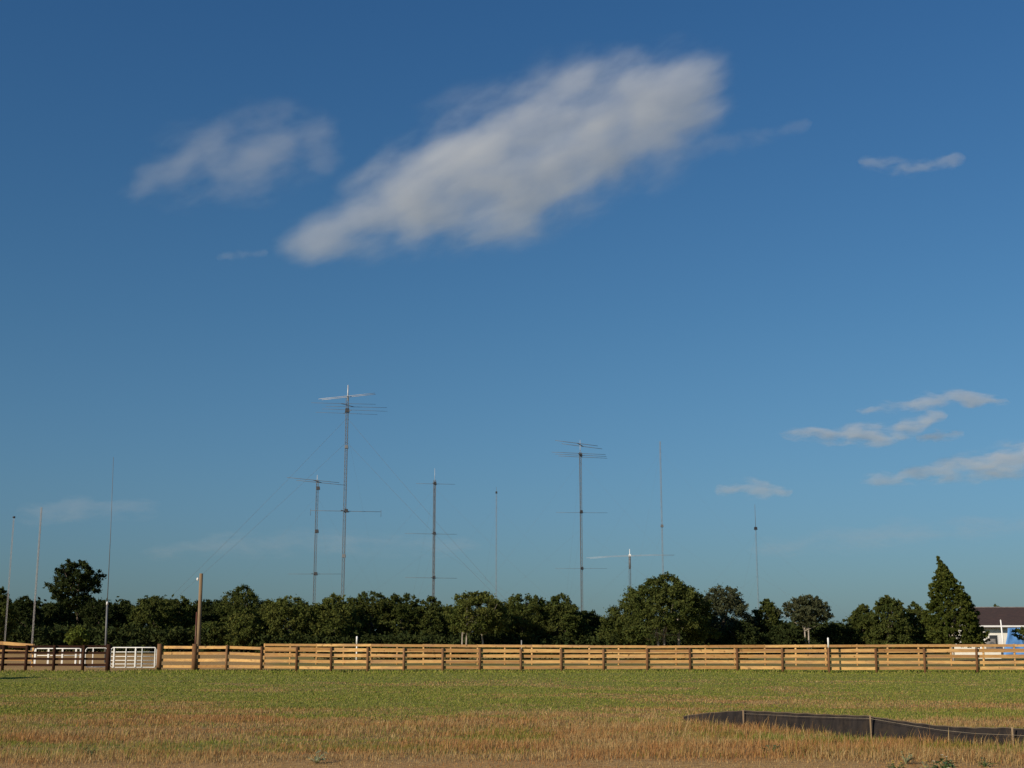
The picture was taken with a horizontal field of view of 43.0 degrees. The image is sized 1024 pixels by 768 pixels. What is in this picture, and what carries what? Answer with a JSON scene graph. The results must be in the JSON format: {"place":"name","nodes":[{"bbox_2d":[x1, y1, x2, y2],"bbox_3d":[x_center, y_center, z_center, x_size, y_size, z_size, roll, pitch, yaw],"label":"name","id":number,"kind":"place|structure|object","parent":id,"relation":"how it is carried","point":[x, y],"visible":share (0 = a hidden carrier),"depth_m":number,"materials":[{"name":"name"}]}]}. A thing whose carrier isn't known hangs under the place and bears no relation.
{"place":"outdoors","nodes":[
{"label":"outdoors","id":0,"kind":"place"},
{"bbox_2d":[0,647,1023,767],"bbox_3d":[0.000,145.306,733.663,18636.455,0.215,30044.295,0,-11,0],"label":"ground","id":1,"kind":"structure","parent":0,"point":[428,764],"depth_m":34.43,"materials":[{"name":"green plant"}]},
{"bbox_2d":[0,586,18,649],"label":"broadleaf tree","id":2,"kind":"object","parent":1,"relation":"on","point":[4,600],"visible":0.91,"depth_m":147.44,"materials":[{"name":"green plant"}]},
{"bbox_2d":[4,516,14,641],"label":"lattice mast tower","id":3,"kind":"structure","parent":1,"relation":"on","point":[9,580],"depth_m":95.01,"materials":[{"name":"metal"}]},
{"bbox_2d":[0,641,34,666],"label":"board fence","id":4,"kind":"object","parent":1,"relation":"on","point":[13,644],"visible":0.29,"depth_m":78.33,"materials":[{"name":"brown wood"}]},
{"bbox_2d":[7,595,45,643],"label":"broadleaf tree","id":5,"kind":"object","parent":1,"relation":"on","point":[23,612],"visible":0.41,"depth_m":162.05,"materials":[{"name":"green plant"}]},
{"bbox_2d":[30,507,41,662],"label":"pole","id":6,"kind":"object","parent":1,"relation":"on","point":[36,578],"depth_m":93.01,"materials":[{"name":"metal"}]},
{"bbox_2d":[0,644,110,671],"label":"board fence","id":7,"kind":"object","parent":1,"relation":"on","point":[26,652],"visible":0.88,"depth_m":64.16,"materials":[{"name":"brown wood"}]},
{"bbox_2d":[36,602,79,644],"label":"broadleaf tree","id":8,"kind":"object","parent":1,"relation":"on","point":[58,611],"visible":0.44,"depth_m":166.60,"materials":[{"name":"green plant"}]},
{"bbox_2d":[34,648,81,663],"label":"pipe gate","id":9,"kind":"structure","parent":1,"relation":"on","point":[62,655],"depth_m":68.51,"materials":[{"name":"white metal"}]},
{"bbox_2d":[43,558,106,618],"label":"tall tree","id":10,"kind":"object","parent":1,"relation":"on","point":[82,583],"visible":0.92,"depth_m":182.12,"materials":[{"name":"green plant"}]},
{"bbox_2d":[64,625,89,663],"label":"young tree","id":11,"kind":"object","parent":1,"relation":"on","point":[79,635],"visible":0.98,"depth_m":89.95,"materials":[{"name":"green plant"}]},
{"bbox_2d":[82,747,98,755],"bbox_3d":[-5.831,5.100,18.010,0.266,0.124,0.203,0,-11,0],"label":"weed","id":12,"kind":"object","parent":1,"relation":"on","point":[91,752],"visible":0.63,"depth_m":18.00,"materials":[{"name":"green plant"}]},
{"bbox_2d":[75,599,125,651],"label":"broadleaf tree","id":13,"kind":"object","parent":1,"relation":"on","point":[97,612],"visible":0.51,"depth_m":168.18,"materials":[{"name":"green plant"}]},
{"bbox_2d":[104,457,113,662],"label":"vertical antenna","id":14,"kind":"object","parent":1,"relation":"on","point":[106,623],"visible":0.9,"depth_m":96.57,"materials":[{"name":"metal"}]},
{"bbox_2d":[111,600,147,644],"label":"broadleaf tree","id":15,"kind":"object","parent":1,"relation":"on","point":[123,605],"visible":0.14,"depth_m":171.08,"materials":[{"name":"green plant"}]},
{"bbox_2d":[121,595,180,645],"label":"broadleaf tree","id":16,"kind":"object","parent":1,"relation":"on","point":[164,609],"visible":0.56,"depth_m":166.31,"materials":[{"name":"green plant"}]},
{"bbox_2d":[160,595,202,631],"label":"broadleaf tree","id":17,"kind":"object","parent":1,"relation":"on","point":[186,619],"visible":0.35,"depth_m":171.50,"materials":[{"name":"green plant"}]},
{"bbox_2d":[195,573,202,670],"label":"utility pole","id":18,"kind":"object","parent":1,"relation":"on","point":[198,624],"visible":0.76,"depth_m":67.85,"materials":[{"name":"brown wood"}]},
{"bbox_2d":[188,606,229,629],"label":"broadleaf tree","id":19,"kind":"object","parent":1,"relation":"on","point":[209,616],"visible":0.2,"depth_m":176.11,"materials":[{"name":"green plant"}]},
{"bbox_2d":[191,621,230,651],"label":"broadleaf tree","id":20,"kind":"object","parent":1,"relation":"on","point":[216,629],"visible":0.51,"depth_m":153.53,"materials":[{"name":"green plant"}]},
{"bbox_2d":[213,584,268,624],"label":"broadleaf tree","id":21,"kind":"object","parent":1,"relation":"on","point":[251,601],"visible":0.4,"depth_m":175.90,"materials":[{"name":"green plant"}]},
{"bbox_2d":[218,607,274,652],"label":"broadleaf tree","id":22,"kind":"object","parent":1,"relation":"on","point":[244,616],"visible":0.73,"depth_m":153.87,"materials":[{"name":"green plant"}]},
{"bbox_2d":[253,595,323,646],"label":"broadleaf tree","id":23,"kind":"object","parent":1,"relation":"on","point":[271,615],"visible":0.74,"depth_m":155.58,"materials":[{"name":"green plant"}]},
{"bbox_2d":[239,475,369,601],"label":"radio tower","id":24,"kind":"structure","parent":1,"relation":"on","point":[317,489],"depth_m":224.00,"materials":[{"name":"metal"}]},
{"bbox_2d":[305,750,327,762],"bbox_3d":[-2.497,4.820,16.784,0.331,0.162,0.317,8,-14,-37],"label":"weed","id":25,"kind":"object","parent":1,"relation":"on","point":[317,759],"visible":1,"depth_m":16.77,"materials":[{"name":"green plant"}]},
{"bbox_2d":[3,594,644,650],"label":"woodland","id":26,"kind":"object","parent":1,"relation":"on","point":[208,603],"visible":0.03,"depth_m":194.37,"materials":[{"name":"green plant"}]},
{"bbox_2d":[145,385,502,624],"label":"radio tower","id":27,"kind":"structure","parent":1,"relation":"on","point":[345,510],"depth_m":232.24,"materials":[{"name":"metal"}]},
{"bbox_2d":[306,592,364,647],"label":"broadleaf tree","id":28,"kind":"object","parent":1,"relation":"on","point":[331,619],"visible":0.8,"depth_m":156.01,"materials":[{"name":"green plant"}]},
{"bbox_2d":[346,590,397,636],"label":"broadleaf tree","id":29,"kind":"object","parent":1,"relation":"on","point":[369,619],"visible":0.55,"depth_m":161.21,"materials":[{"name":"green plant"}]},
{"bbox_2d":[373,592,427,635],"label":"broadleaf tree","id":30,"kind":"object","parent":1,"relation":"on","point":[399,616],"visible":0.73,"depth_m":161.03,"materials":[{"name":"green plant"}]},
{"bbox_2d":[405,595,454,636],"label":"broadleaf tree","id":31,"kind":"object","parent":1,"relation":"on","point":[434,608],"visible":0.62,"depth_m":161.00,"materials":[{"name":"green plant"}]},
{"bbox_2d":[347,478,538,602],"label":"radio tower","id":32,"kind":"structure","parent":1,"relation":"on","point":[434,534],"depth_m":226.75,"materials":[{"name":"metal"}]},
{"bbox_2d":[1,617,949,653],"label":"undergrowth","id":33,"kind":"object","parent":1,"relation":"on","point":[132,636],"visible":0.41,"depth_m":153.46,"materials":[{"name":"green plant"}]},
{"bbox_2d":[441,590,510,647],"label":"broadleaf tree","id":34,"kind":"object","parent":1,"relation":"on","point":[494,610],"visible":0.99,"depth_m":148.26,"materials":[{"name":"green plant"}]},
{"bbox_2d":[418,487,598,608],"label":"radio tower","id":35,"kind":"structure","parent":1,"relation":"on","point":[496,539],"depth_m":249.22,"materials":[{"name":"metal"}]},
{"bbox_2d":[495,593,557,648],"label":"broadleaf tree","id":36,"kind":"object","parent":1,"relation":"on","point":[517,610],"visible":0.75,"depth_m":155.64,"materials":[{"name":"green plant"}]},
{"bbox_2d":[310,643,752,659],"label":"fence","id":37,"kind":"object","parent":1,"relation":"on","point":[457,658],"visible":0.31,"depth_m":109.27,"materials":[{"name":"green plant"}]},
{"bbox_2d":[537,592,598,644],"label":"broadleaf tree","id":38,"kind":"object","parent":1,"relation":"on","point":[571,623],"visible":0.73,"depth_m":155.96,"materials":[{"name":"green plant"}]},
{"bbox_2d":[482,440,689,610],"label":"radio tower","id":39,"kind":"structure","parent":1,"relation":"on","point":[580,512],"depth_m":229.46,"materials":[{"name":"metal"}]},
{"bbox_2d":[156,644,1023,672],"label":"board fence","id":40,"kind":"object","parent":1,"relation":"on","point":[194,653],"visible":0.88,"depth_m":63.56,"materials":[{"name":"brown wood"}]},
{"bbox_2d":[110,647,156,667],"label":"pipe gate","id":41,"kind":"structure","parent":40,"relation":"attached to","point":[134,660],"depth_m":66.01,"materials":[{"name":"white metal"}]},
{"bbox_2d":[579,609,608,636],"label":"broadleaf tree","id":42,"kind":"object","parent":1,"relation":"on","point":[594,622],"visible":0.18,"depth_m":160.94,"materials":[{"name":"green plant"}]},
{"bbox_2d":[586,549,664,602],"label":"radio tower","id":43,"kind":"structure","parent":1,"relation":"on","point":[629,558],"depth_m":203.41,"materials":[{"name":"metal"}]},
{"bbox_2d":[263,643,1023,665],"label":"board fence","id":44,"kind":"object","parent":1,"relation":"on","point":[950,646],"visible":0.41,"depth_m":87.46,"materials":[{"name":"brown wood"}]},
{"bbox_2d":[595,571,722,645],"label":"oak tree","id":45,"kind":"object","parent":1,"relation":"on","point":[637,608],"visible":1,"depth_m":140.80,"materials":[{"name":"green plant"}]},
{"bbox_2d":[576,443,791,607],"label":"radio tower","id":46,"kind":"structure","parent":1,"relation":"on","point":[660,452],"depth_m":240.06,"materials":[{"name":"metal"}]},
{"bbox_2d":[701,584,759,644],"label":"broadleaf tree","id":47,"kind":"object","parent":1,"relation":"on","point":[726,602],"visible":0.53,"depth_m":151.17,"materials":[{"name":"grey plant"}]},
{"bbox_2d":[718,620,768,648],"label":"bush","id":48,"kind":"object","parent":1,"relation":"on","point":[735,635],"visible":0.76,"depth_m":144.31,"materials":[{"name":"green plant"}]},
{"bbox_2d":[751,598,783,641],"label":"broadleaf tree","id":49,"kind":"object","parent":1,"relation":"on","point":[767,612],"visible":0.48,"depth_m":154.71,"materials":[{"name":"green plant"}]},
{"bbox_2d":[760,745,780,753],"bbox_3d":[3.617,5.068,18.024,0.305,0.134,0.341,10,-15,-42],"label":"weed","id":50,"kind":"object","parent":1,"relation":"on","point":[772,747],"visible":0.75,"depth_m":18.01,"materials":[{"name":"green plant"}]},
{"bbox_2d":[715,518,845,620],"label":"radio tower","id":51,"kind":"structure","parent":1,"relation":"on","point":[755,528],"depth_m":233.25,"materials":[{"name":"metal"}]},
{"bbox_2d":[763,622,807,653],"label":"bush","id":52,"kind":"object","parent":1,"relation":"on","point":[784,633],"visible":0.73,"depth_m":146.02,"materials":[{"name":"green plant"}]},
{"bbox_2d":[650,616,940,648],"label":"woodland","id":53,"kind":"object","parent":1,"relation":"on","point":[791,623],"depth_m":203.63,"materials":[{"name":"green plant"}]},
{"bbox_2d":[772,594,834,653],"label":"feathery tree","id":54,"kind":"object","parent":1,"relation":"on","point":[808,612],"visible":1,"depth_m":146.99,"materials":[{"name":"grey plant"}]},
{"bbox_2d":[827,638,829,672],"bbox_3d":[15.078,12.967,61.861,0.080,1.765,0.077,0,-11,0],"label":"marker post","id":55,"kind":"object","parent":1,"relation":"on","point":[828,654],"visible":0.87,"depth_m":61.85,"materials":[{"name":"white wood"}]},
{"bbox_2d":[810,623,857,653],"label":"bush","id":56,"kind":"object","parent":1,"relation":"on","point":[837,634],"visible":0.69,"depth_m":151.06,"materials":[{"name":"green plant"}]},
{"bbox_2d":[683,710,1023,746],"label":"silt fence","id":57,"kind":"object","parent":1,"relation":"on","point":[858,725],"visible":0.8,"depth_m":21.09,"materials":[{"name":"black fabric"}]},
{"bbox_2d":[842,603,880,653],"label":"broadleaf tree","id":58,"kind":"object","parent":1,"relation":"on","point":[857,616],"visible":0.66,"depth_m":151.55,"materials":[{"name":"green plant"}]},
{"bbox_2d":[860,595,918,653],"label":"broadleaf tree","id":59,"kind":"object","parent":1,"relation":"on","point":[884,630],"visible":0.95,"depth_m":148.58,"materials":[{"name":"green plant"}]},
{"bbox_2d":[886,761,905,767],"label":"weed","id":60,"kind":"object","parent":1,"relation":"on","point":[902,764],"visible":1,"depth_m":15.33,"materials":[{"name":"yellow plant"}]},
{"bbox_2d":[899,751,916,763],"bbox_3d":[5.009,4.754,16.520,0.224,0.159,0.293,-7,-13,33],"label":"weed","id":61,"kind":"object","parent":1,"relation":"on","point":[907,760],"visible":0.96,"depth_m":16.50,"materials":[{"name":"green plant"}]},
{"bbox_2d":[903,601,934,653],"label":"broadleaf tree","id":62,"kind":"object","parent":1,"relation":"on","point":[917,610],"visible":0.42,"depth_m":151.44,"materials":[{"name":"green plant"}]},
{"bbox_2d":[918,760,937,767],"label":"weed","id":63,"kind":"object","parent":1,"relation":"on","point":[926,765],"visible":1,"depth_m":15.45,"materials":[{"name":"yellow plant"}]},
{"bbox_2d":[931,754,960,767],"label":"weed","id":64,"kind":"object","parent":1,"relation":"on","point":[947,763],"visible":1,"depth_m":15.37,"materials":[{"name":"green plant"}]},
{"bbox_2d":[920,556,990,660],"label":"cedar tree","id":65,"kind":"object","parent":1,"relation":"on","point":[944,618],"visible":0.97,"depth_m":102.77,"materials":[{"name":"green plant"}]},
{"bbox_2d":[976,757,997,766],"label":"weed","id":66,"kind":"object","parent":1,"relation":"on","point":[984,763],"visible":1,"depth_m":16.22,"materials":[{"name":"green plant"}]},
{"bbox_2d":[951,607,1023,654],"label":"house","id":67,"kind":"structure","parent":1,"relation":"on","point":[1009,617],"depth_m":124.27,"materials":[{"name":"beige"}]},
{"bbox_2d":[988,635,998,643],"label":"window","id":68,"kind":"structure","parent":67,"relation":"in","point":[995,637],"depth_m":122.64,"materials":[{"name":"white glass"}]},
{"bbox_2d":[996,635,1002,654],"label":"door","id":69,"kind":"structure","parent":67,"relation":"in","point":[999,636],"depth_m":122.58,"materials":[{"name":"white paint"}]},
{"bbox_2d":[978,652,1000,658],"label":"wall","id":70,"kind":"structure","parent":1,"relation":"on","point":[991,653],"depth_m":115.55,"materials":[{"name":"beige paint"}]},
{"bbox_2d":[986,639,995,648],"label":"air conditioner","id":71,"kind":"object","parent":1,"relation":"on","point":[992,641],"visible":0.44,"depth_m":121.13,"materials":[{"name":"metal"}]},
{"bbox_2d":[1000,619,1003,652],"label":"white pole","id":72,"kind":"object","parent":1,"relation":"on","point":[1002,633],"visible":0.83,"depth_m":119.29,"materials":[{"name":"paint"}]},
{"bbox_2d":[1011,626,1023,641],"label":"arching shrub","id":73,"kind":"object","parent":1,"relation":"on","point":[1020,631],"visible":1,"depth_m":109.94,"materials":[{"name":"green plant"}]},
{"bbox_2d":[0,668,1023,744],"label":"green grass","id":74,"kind":"structure","parent":0,"point":[264,672],"depth_m":40.89,"materials":[{"name":"green plant"}]},
{"bbox_2d":[0,0,1023,631],"label":"sky","id":75,"kind":"structure","parent":0,"point":[776,246],"materials":[{"name":"blue"}]},
{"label":"clothes line","id":76,"kind":"object","parent":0,"visible":0},
{"bbox_2d":[1003,628,1023,654],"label":"tarp","id":77,"kind":"object","parent":76,"relation":"hanging from","point":[1011,639],"visible":0.53,"depth_m":117.78,"materials":[{"name":"blue plastic"}]}
]}

